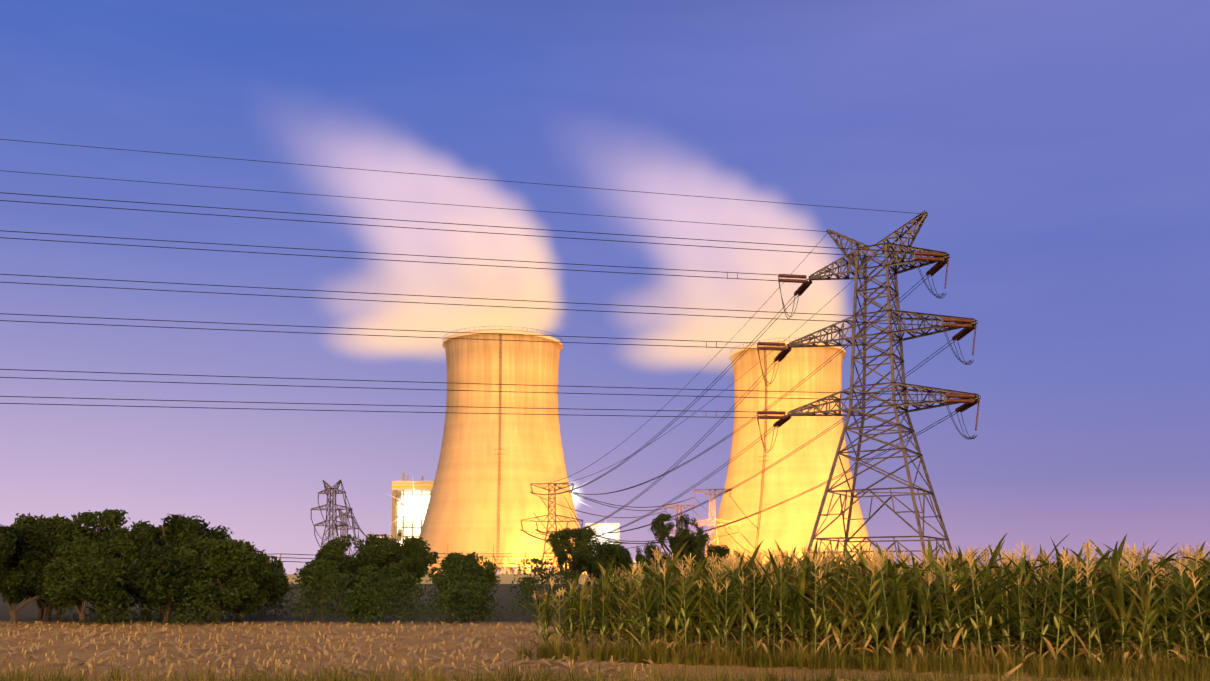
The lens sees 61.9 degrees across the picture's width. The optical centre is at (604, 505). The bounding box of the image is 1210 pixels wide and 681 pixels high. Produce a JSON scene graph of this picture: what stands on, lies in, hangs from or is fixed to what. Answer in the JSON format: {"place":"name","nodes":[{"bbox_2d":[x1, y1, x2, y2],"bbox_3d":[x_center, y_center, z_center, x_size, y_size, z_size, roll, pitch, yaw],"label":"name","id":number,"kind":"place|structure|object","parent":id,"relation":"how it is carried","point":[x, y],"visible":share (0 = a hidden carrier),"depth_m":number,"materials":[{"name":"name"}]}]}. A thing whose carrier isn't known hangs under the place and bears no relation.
{"place":"outdoors","nodes":[
{"label":"outdoors","id":0,"kind":"place"},
{"bbox_2d":[392,481,433,491],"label":"boiler house parapet","id":1,"kind":"structure","parent":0,"point":[415,489],"depth_m":624.10,"materials":[{"name":"beige concrete"}]},
{"bbox_2d":[392,483,433,486],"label":"boiler house stripes","id":2,"kind":"object","parent":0,"point":[412,483],"visible":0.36,"depth_m":624.04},
{"bbox_2d":[398,492,429,545],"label":"boiler house interior","id":3,"kind":"object","parent":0,"point":[408,512],"visible":0.07,"depth_m":629.70,"materials":[{"name":"white"}]},
{"bbox_2d":[482,557,554,563],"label":"switchyard gantry jumpers","id":4,"kind":"object","parent":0,"point":[514,560],"visible":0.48,"depth_m":399.69,"materials":[{"name":"metal"}]},
{"bbox_2d":[585,523,619,545],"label":"plant block","id":5,"kind":"structure","parent":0,"point":[599,527],"depth_m":640.30,"materials":[{"name":"white concrete"}]},
{"bbox_2d":[0,584,1209,680],"bbox_3d":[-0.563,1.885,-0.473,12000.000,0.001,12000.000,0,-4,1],"label":"ground","id":6,"kind":"structure","parent":0,"point":[27,613],"depth_m":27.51,"materials":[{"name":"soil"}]},
{"bbox_2d":[0,523,62,623],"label":"tree","id":7,"kind":"object","parent":6,"relation":"on","point":[22,569],"visible":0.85,"depth_m":40.43,"materials":[{"name":"green plant"}]},
{"bbox_2d":[30,593,46,618],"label":"tree","id":8,"kind":"object","parent":6,"relation":"on","point":[40,611],"depth_m":44.95,"materials":[{"name":"brown plant"}]},
{"bbox_2d":[13,512,64,620],"bbox_3d":[-23.567,2.647,42.758,4.693,4.577,5.050,3,-5,-37],"label":"tree","id":9,"kind":"object","parent":6,"relation":"on","point":[29,519],"visible":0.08,"depth_m":42.74,"materials":[{"name":"green plant"}]},
{"bbox_2d":[21,523,87,621],"bbox_3d":[-23.270,2.824,42.696,4.256,4.217,3.292,0,-4,-7],"label":"tree","id":10,"kind":"object","parent":6,"relation":"on","point":[54,606],"depth_m":42.28,"materials":[{"name":"green plant"}]},
{"bbox_2d":[44,540,127,624],"bbox_3d":[-20.270,3.031,39.737,3.277,3.411,3.004,-1,-4,10],"label":"tree","id":11,"kind":"object","parent":6,"relation":"on","point":[76,578],"visible":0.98,"depth_m":39.19,"materials":[{"name":"green plant"}]},
{"bbox_2d":[44,508,154,622],"bbox_3d":[-20.561,2.523,41.794,5.021,4.680,4.660,-1,-4,14],"label":"tree","id":12,"kind":"object","parent":6,"relation":"on","point":[127,546],"visible":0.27,"depth_m":40.42,"materials":[{"name":"green plant"}]},
{"bbox_2d":[117,527,142,617],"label":"tree","id":13,"kind":"object","parent":6,"relation":"on","point":[127,596],"depth_m":46.07,"materials":[{"name":"green plant"}]},
{"bbox_2d":[113,524,167,620],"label":"tree","id":14,"kind":"object","parent":6,"relation":"on","point":[158,530],"visible":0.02,"depth_m":43.18,"materials":[{"name":"green plant"}]},
{"bbox_2d":[126,542,206,624],"bbox_3d":[-17.248,3.102,39.922,2.926,3.286,3.226,1,-4,-17],"label":"tree","id":15,"kind":"object","parent":6,"relation":"on","point":[156,571],"visible":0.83,"depth_m":38.92,"materials":[{"name":"green plant"}]},
{"bbox_2d":[137,513,243,622],"bbox_3d":[-17.204,2.600,42.248,4.599,4.607,4.760,1,-4,-10],"label":"tree","id":16,"kind":"object","parent":6,"relation":"on","point":[178,530],"visible":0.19,"depth_m":42.29,"materials":[{"name":"green plant"}]},
{"bbox_2d":[201,525,233,619],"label":"tree","id":17,"kind":"object","parent":6,"relation":"on","point":[219,534],"depth_m":44.23,"materials":[{"name":"green plant"}]},
{"bbox_2d":[174,537,271,623],"bbox_3d":[-15.652,3.037,41.113,3.939,3.539,2.825,0,-4,1],"label":"tree","id":18,"kind":"object","parent":6,"relation":"on","point":[241,558],"visible":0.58,"depth_m":40.43,"materials":[{"name":"green plant"}]},
{"bbox_2d":[214,558,278,622],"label":"tree","id":19,"kind":"object","parent":6,"relation":"on","point":[255,602],"visible":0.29,"depth_m":41.65,"materials":[{"name":"green plant"}]},
{"bbox_2d":[223,538,289,620],"bbox_3d":[-15.788,3.225,43.541,4.098,3.563,4.015,2,-4,-25],"label":"tree","id":20,"kind":"object","parent":6,"relation":"on","point":[278,591],"visible":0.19,"depth_m":43.26,"materials":[{"name":"green plant"}]},
{"bbox_2d":[46,555,564,625],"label":"bushes","id":21,"kind":"object","parent":6,"relation":"on","point":[467,595],"visible":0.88,"depth_m":41.10,"materials":[{"name":"green plant"}]},
{"bbox_2d":[311,480,352,548],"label":"pylon","id":22,"kind":"object","parent":6,"relation":"on","point":[327,491],"visible":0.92,"depth_m":311.90,"materials":[{"name":"grey metal"}]},
{"bbox_2d":[311,481,758,561],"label":"conductors","id":23,"kind":"object","parent":22,"relation":"attached to","point":[352,518],"visible":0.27,"depth_m":345.17,"materials":[{"name":"grey metal"}]},
{"bbox_2d":[301,553,375,609],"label":"tree","id":24,"kind":"object","parent":6,"relation":"on","point":[346,564],"visible":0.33,"depth_m":57.07,"materials":[{"name":"green plant"}]},
{"bbox_2d":[329,509,358,554],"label":"pylon","id":25,"kind":"object","parent":6,"relation":"on","point":[343,519],"visible":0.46,"depth_m":442.64,"materials":[{"name":"grey metal"}]},
{"bbox_2d":[267,553,445,562],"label":"utility pole wires","id":26,"kind":"object","parent":6,"relation":"on","point":[316,558],"visible":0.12,"depth_m":270.37,"materials":[{"name":"black metal"}]},
{"bbox_2d":[314,533,403,588],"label":"tree","id":27,"kind":"object","parent":6,"relation":"on","point":[334,546],"visible":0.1,"depth_m":60.62,"materials":[{"name":"green plant"}]},
{"bbox_2d":[349,545,416,608],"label":"tree","id":28,"kind":"object","parent":6,"relation":"on","point":[383,558],"visible":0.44,"depth_m":58.83,"materials":[{"name":"green plant"}]},
{"bbox_2d":[380,536,438,605],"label":"tree","id":29,"kind":"object","parent":6,"relation":"on","point":[416,550],"visible":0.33,"depth_m":63.04,"materials":[{"name":"green plant"}]},
{"bbox_2d":[391,473,431,543],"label":"boiler house frame","id":30,"kind":"object","parent":6,"relation":"on","point":[397,533],"visible":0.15,"depth_m":623.78,"materials":[{"name":"beige metal"}]},
{"bbox_2d":[246,567,588,615],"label":"hedge stems","id":31,"kind":"object","parent":6,"relation":"on","point":[571,576],"visible":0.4,"depth_m":50.51,"materials":[{"name":"brown plant"}]},
{"bbox_2d":[428,552,500,590],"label":"tree","id":32,"kind":"object","parent":6,"relation":"on","point":[487,574],"visible":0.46,"depth_m":59.41,"materials":[{"name":"green plant"}]},
{"bbox_2d":[0,139,980,567],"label":"pylon","id":33,"kind":"object","parent":6,"relation":"on","point":[854,257],"visible":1,"depth_m":98.77,"materials":[{"name":"metal"}]},
{"bbox_2d":[447,545,557,573],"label":"switchyard gantry","id":34,"kind":"object","parent":6,"relation":"on","point":[493,553],"visible":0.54,"depth_m":399.94,"materials":[{"name":"grey metal"}]},
{"bbox_2d":[419,326,586,573],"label":"cooling tower","id":35,"kind":"structure","parent":6,"relation":"on","point":[491,468],"depth_m":454.00,"materials":[{"name":"concrete"}]},
{"bbox_2d":[285,561,760,583],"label":"plant clutter","id":36,"kind":"object","parent":6,"relation":"on","point":[505,578],"visible":0.08,"depth_m":249.72,"materials":[{"name":"silver metal"}]},
{"bbox_2d":[521,483,582,573],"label":"pylon","id":37,"kind":"object","parent":6,"relation":"on","point":[549,506],"visible":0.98,"depth_m":305.29,"materials":[{"name":"grey metal"}]},
{"bbox_2d":[547,525,611,592],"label":"tree","id":38,"kind":"object","parent":6,"relation":"on","point":[582,537],"visible":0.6,"depth_m":73.58,"materials":[{"name":"green plant"}]},
{"bbox_2d":[0,634,1209,680],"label":"verge grass","id":39,"kind":"structure","parent":6,"relation":"on","point":[999,668],"depth_m":18.68,"materials":[{"name":"plant"}]},
{"bbox_2d":[572,542,637,588],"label":"tree","id":40,"kind":"object","parent":6,"relation":"on","point":[608,552],"visible":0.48,"depth_m":70.67,"materials":[{"name":"green plant"}]},
{"bbox_2d":[635,513,710,579],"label":"tree","id":41,"kind":"object","parent":6,"relation":"on","point":[659,526],"visible":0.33,"depth_m":94.84,"materials":[{"name":"green plant"}]},
{"bbox_2d":[665,505,695,573],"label":"pylon","id":42,"kind":"object","parent":6,"relation":"on","point":[677,509],"visible":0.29,"depth_m":439.21,"materials":[{"name":"grey"}]},
{"bbox_2d":[671,533,730,577],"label":"tree","id":43,"kind":"object","parent":6,"relation":"on","point":[698,543],"visible":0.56,"depth_m":90.93,"materials":[{"name":"green plant"}]},
{"bbox_2d":[690,489,739,553],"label":"pylon","id":44,"kind":"object","parent":6,"relation":"on","point":[710,511],"visible":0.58,"depth_m":353.87,"materials":[{"name":"grey metal"}]},
{"bbox_2d":[708,338,874,572],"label":"cooling tower","id":45,"kind":"structure","parent":6,"relation":"on","point":[787,525],"depth_m":476.02,"materials":[{"name":"concrete"}]},
{"bbox_2d":[522,532,1209,674],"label":"corn field","id":46,"kind":"structure","parent":6,"relation":"on","point":[1111,603],"depth_m":21.67,"materials":[{"name":"green plant"}]},
{"bbox_2d":[0,0,1209,573],"label":"sky","id":47,"kind":"structure","parent":0,"point":[1057,152],"materials":[{"name":"blue"}]}
]}

